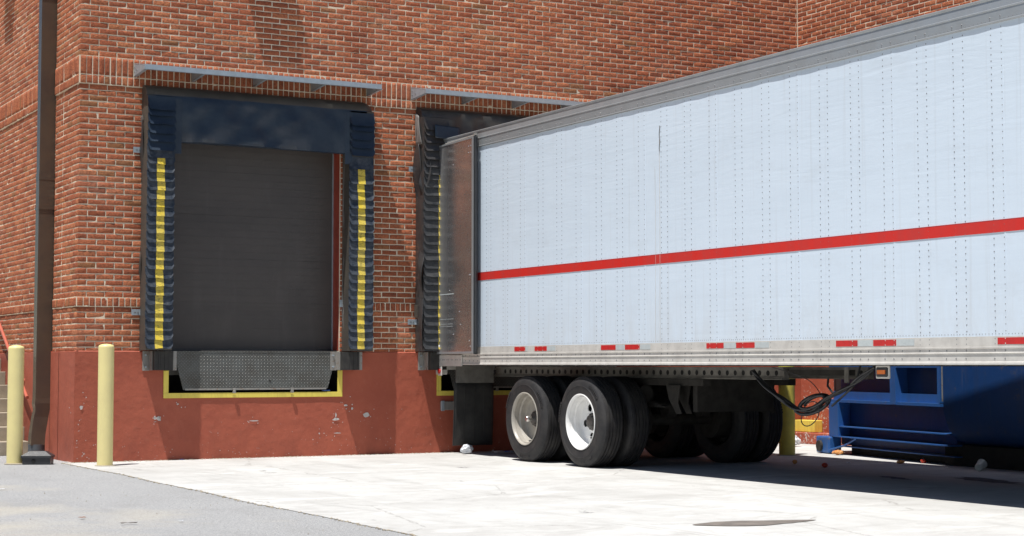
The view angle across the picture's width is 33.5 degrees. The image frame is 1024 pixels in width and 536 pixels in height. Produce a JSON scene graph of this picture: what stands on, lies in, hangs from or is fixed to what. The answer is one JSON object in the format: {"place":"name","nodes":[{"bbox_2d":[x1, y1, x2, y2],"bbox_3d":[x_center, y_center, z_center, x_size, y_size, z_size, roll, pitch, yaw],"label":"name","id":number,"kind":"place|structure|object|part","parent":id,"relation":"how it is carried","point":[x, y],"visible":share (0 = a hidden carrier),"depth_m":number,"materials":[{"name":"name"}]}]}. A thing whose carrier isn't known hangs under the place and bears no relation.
{"place":"outdoors","nodes":[
{"label":"outdoors","id":0,"kind":"place"},
{"bbox_2d":[0,452,451,535],"bbox_3d":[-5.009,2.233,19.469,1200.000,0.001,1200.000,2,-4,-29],"label":"ground","id":1,"kind":"structure","parent":0,"point":[102,503],"depth_m":13.02,"materials":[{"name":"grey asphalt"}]},
{"bbox_2d":[0,359,27,455],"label":"concrete steps","id":2,"kind":"structure","parent":1,"relation":"on","point":[3,416],"depth_m":21.56,"materials":[{"name":"beige concrete"}]},
{"bbox_2d":[4,345,23,464],"bbox_3d":[-5.623,1.556,19.255,0.227,1.366,0.227,2,-4,-29],"label":"bollard","id":3,"kind":"object","parent":1,"relation":"on","point":[15,406],"visible":0.95,"depth_m":19.19,"materials":[{"name":"yellow metal"}]},
{"bbox_2d":[21,451,54,464],"bbox_3d":[-5.356,2.142,19.213,0.334,0.148,0.206,0,-3,-3],"label":"bait station","id":4,"kind":"object","parent":1,"relation":"on","point":[38,458],"visible":1,"depth_m":19.12,"materials":[{"name":"black plastic"}]},
{"bbox_2d":[0,0,978,462],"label":"brick warehouse","id":5,"kind":"structure","parent":1,"relation":"on","point":[256,248],"depth_m":21.15,"materials":[{"name":"red brick"}]},
{"bbox_2d":[0,320,28,398],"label":"handrail","id":6,"kind":"object","parent":5,"relation":"attached to","point":[7,346],"visible":0.59,"depth_m":22.56,"materials":[{"name":"red metal"}]},
{"bbox_2d":[28,0,57,451],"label":"downspout","id":7,"kind":"object","parent":5,"relation":"attached to","point":[44,220],"visible":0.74,"depth_m":20.57,"materials":[{"name":"brown metal"}]},
{"bbox_2d":[131,309,139,314],"bbox_3d":[-4.388,0.518,19.868,0.107,0.068,0.046,2,-4,-29],"label":"anchor bracket","id":8,"kind":"object","parent":5,"relation":"attached to","point":[135,311],"visible":1,"depth_m":19.88,"materials":[{"name":"metal"}]},
{"bbox_2d":[133,147,139,152],"bbox_3d":[-4.391,-1.389,19.976,0.107,0.068,0.046,2,-4,-29],"label":"anchor bracket","id":9,"kind":"object","parent":5,"relation":"attached to","point":[136,149],"visible":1,"depth_m":19.98,"materials":[{"name":"metal"}]},
{"bbox_2d":[142,351,176,370],"bbox_3d":[-4.123,1.087,19.896,0.360,0.229,0.185,2,-4,-29],"label":"dock bumper","id":10,"kind":"object","parent":5,"relation":"attached to","point":[159,360],"visible":1,"depth_m":19.86,"materials":[{"name":"black rubber"}]},
{"bbox_2d":[163,143,331,350],"bbox_3d":[-3.246,-0.535,20.884,2.340,3.112,0.080,2,-4,-29],"label":"overhead door","id":11,"kind":"structure","parent":5,"relation":"in","point":[252,269],"depth_m":20.87,"materials":[{"name":"paint"}]},
{"bbox_2d":[163,350,341,397],"bbox_3d":[-3.268,1.299,20.851,2.278,0.562,0.762,2,-4,-29],"label":"dock leveler","id":12,"kind":"object","parent":5,"relation":"attached to","point":[222,374],"visible":0.99,"depth_m":20.59,"materials":[{"name":"metal"}]},
{"bbox_2d":[139,85,374,350],"bbox_3d":[-3.041,-0.567,20.543,2.914,3.128,0.304,2,-4,-29],"label":"dock seal","id":13,"kind":"object","parent":5,"relation":"attached to","point":[172,119],"visible":1,"depth_m":20.42,"materials":[{"name":"fabric"}]},
{"bbox_2d":[134,63,382,95],"bbox_3d":[-3.029,-2.301,20.565,3.026,0.167,0.451,2,-4,-29],"label":"dock canopy","id":14,"kind":"object","parent":5,"relation":"attached to","point":[258,79],"visible":1,"depth_m":20.34,"materials":[{"name":"metal"}]},
{"bbox_2d":[330,352,361,369],"bbox_3d":[-2.049,1.152,21.041,0.360,0.229,0.185,2,-4,-29],"label":"dock bumper","id":15,"kind":"object","parent":5,"relation":"attached to","point":[345,360],"visible":1,"depth_m":20.99,"materials":[{"name":"black rubber"}]},
{"bbox_2d":[408,319,416,324],"bbox_3d":[-1.266,0.686,21.588,0.107,0.068,0.046,2,-4,-29],"label":"anchor bracket","id":16,"kind":"object","parent":5,"relation":"attached to","point":[412,321],"visible":1,"depth_m":21.60,"materials":[{"name":"metal"}]},
{"bbox_2d":[418,352,446,369],"bbox_3d":[-0.992,1.185,21.625,0.365,0.229,0.185,2,-4,-29],"label":"dock bumper","id":17,"kind":"object","parent":5,"relation":"attached to","point":[428,360],"visible":0.83,"depth_m":21.55,"materials":[{"name":"black rubber"}]},
{"bbox_2d":[440,401,453,410],"bbox_3d":[-0.791,1.763,21.775,0.275,0.130,0.054,2,-4,-29],"label":"wall receptacle","id":18,"kind":"object","parent":5,"relation":"attached to","point":[446,405],"depth_m":21.75,"materials":[{"name":"grey metal"}]},
{"bbox_2d":[413,107,530,354],"bbox_3d":[0.095,-0.448,22.256,2.963,3.170,0.334,2,-4,-29],"label":"dock seal","id":19,"kind":"object","parent":5,"relation":"attached to","point":[434,127],"visible":0.49,"depth_m":21.57,"materials":[{"name":"black fabric"}]},
{"bbox_2d":[437,370,520,395],"bbox_3d":[-0.138,1.398,22.580,2.263,0.562,0.762,2,-4,-29],"label":"dock leveler","id":20,"kind":"object","parent":5,"relation":"attached to","point":[503,385],"visible":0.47,"depth_m":22.18,"materials":[{"name":"metal"}]},
{"bbox_2d":[411,87,584,108],"bbox_3d":[0.132,-2.201,22.311,3.031,0.167,0.451,2,-4,-29],"label":"dock canopy","id":21,"kind":"object","parent":5,"relation":"attached to","point":[467,97],"visible":0.8,"depth_m":21.90,"materials":[{"name":"metal"}]},
{"bbox_2d":[66,444,1023,535],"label":"concrete apron","id":22,"kind":"object","parent":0,"point":[490,493],"visible":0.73,"depth_m":14.91,"materials":[{"name":"grey concrete"}]},
{"bbox_2d":[95,344,114,465],"bbox_3d":[-4.516,1.531,18.895,0.223,1.376,0.223,2,-4,-29],"label":"bollard","id":23,"kind":"object","parent":22,"relation":"on","point":[105,404],"visible":0.93,"depth_m":18.83,"materials":[{"name":"yellow metal"}]},
{"bbox_2d":[460,444,472,453],"bbox_3d":[-0.572,2.274,21.353,0.178,0.125,0.116,2,-4,-29],"label":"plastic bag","id":24,"kind":"object","parent":22,"relation":"on","point":[466,448],"visible":1,"depth_m":21.31,"materials":[{"name":"white plastic"}]},
{"bbox_2d":[434,0,1023,466],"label":"semi trailer","id":25,"kind":"object","parent":22,"relation":"on","point":[856,198],"visible":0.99,"depth_m":16.41,"materials":[{"name":"metal"}]},
{"bbox_3d":[-0.692,-0.276,21.193,0.102,2.705,1.245,2,-4,-26],"label":"swing door","id":26,"kind":"part","parent":25,"relation":"part of","materials":[{"name":"metal"}]},
{"bbox_2d":[752,366,875,426],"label":"air hoses","id":27,"kind":"object","parent":25,"relation":"hanging from","point":[816,408],"visible":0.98,"depth_m":16.04,"materials":[{"name":"black plastic"}]},
{"bbox_2d":[692,520,810,525],"bbox_3d":[1.741,1.800,12.028,1.000,0.001,0.384,2,-4,-29],"label":"slab patch","id":28,"kind":"object","parent":22,"relation":"on","point":[747,523],"visible":1,"depth_m":12.03,"materials":[{"name":"grey concrete"}]},
{"bbox_2d":[778,366,796,455],"bbox_3d":[3.404,1.645,21.072,0.250,1.396,0.250,2,-4,-29],"label":"bollard","id":29,"kind":"object","parent":22,"relation":"on","point":[787,443],"visible":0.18,"depth_m":20.97,"materials":[{"name":"yellow metal"}]},
{"bbox_2d":[795,435,800,444],"bbox_3d":[3.828,2.372,23.334,0.262,0.155,0.231,2,-4,-29],"label":"plastic bag","id":30,"kind":"object","parent":22,"relation":"on","point":[797,441],"visible":0.28,"depth_m":23.29,"materials":[{"name":"white plastic"}]},
{"bbox_2d":[795,432,842,444],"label":"curb block","id":31,"kind":"structure","parent":22,"relation":"on","point":[807,437],"depth_m":24.02,"materials":[{"name":"red concrete"}]},
{"bbox_2d":[795,420,821,431],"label":"stop block","id":32,"kind":"structure","parent":31,"relation":"on","point":[816,426],"depth_m":24.15,"materials":[{"name":"yellow paint"}]},
{"bbox_2d":[832,450,843,454],"bbox_3d":[4.050,2.288,21.108,0.169,0.068,0.118,2,-4,-29],"label":"food scrap","id":33,"kind":"object","parent":22,"relation":"on","point":[837,452],"visible":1,"depth_m":21.07,"materials":[{"name":"orange food"}]},
{"bbox_2d":[881,476,910,479],"bbox_3d":[3.785,2.073,16.796,0.175,0.001,0.639,1,-3,-17],"label":"oil stain","id":34,"kind":"object","parent":22,"relation":"on","point":[891,477],"visible":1,"depth_m":16.85,"materials":[{"name":"liquid"}]},
{"bbox_2d":[816,366,1023,470],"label":"trash compactor","id":35,"kind":"object","parent":22,"relation":"on","point":[968,416],"visible":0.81,"depth_m":19.26,"materials":[{"name":"blue paint"}]},
{"bbox_2d":[975,459,986,470],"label":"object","id":36,"kind":"object","parent":22,"relation":"on","point":[981,464],"visible":1,"depth_m":17.93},
{"bbox_2d":[959,477,1019,483],"bbox_3d":[4.593,2.051,16.414,0.345,0.001,1.113,1,-3,-15],"label":"oil stain","id":37,"kind":"object","parent":22,"relation":"on","point":[984,479],"visible":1,"depth_m":16.42,"materials":[{"name":"liquid"}]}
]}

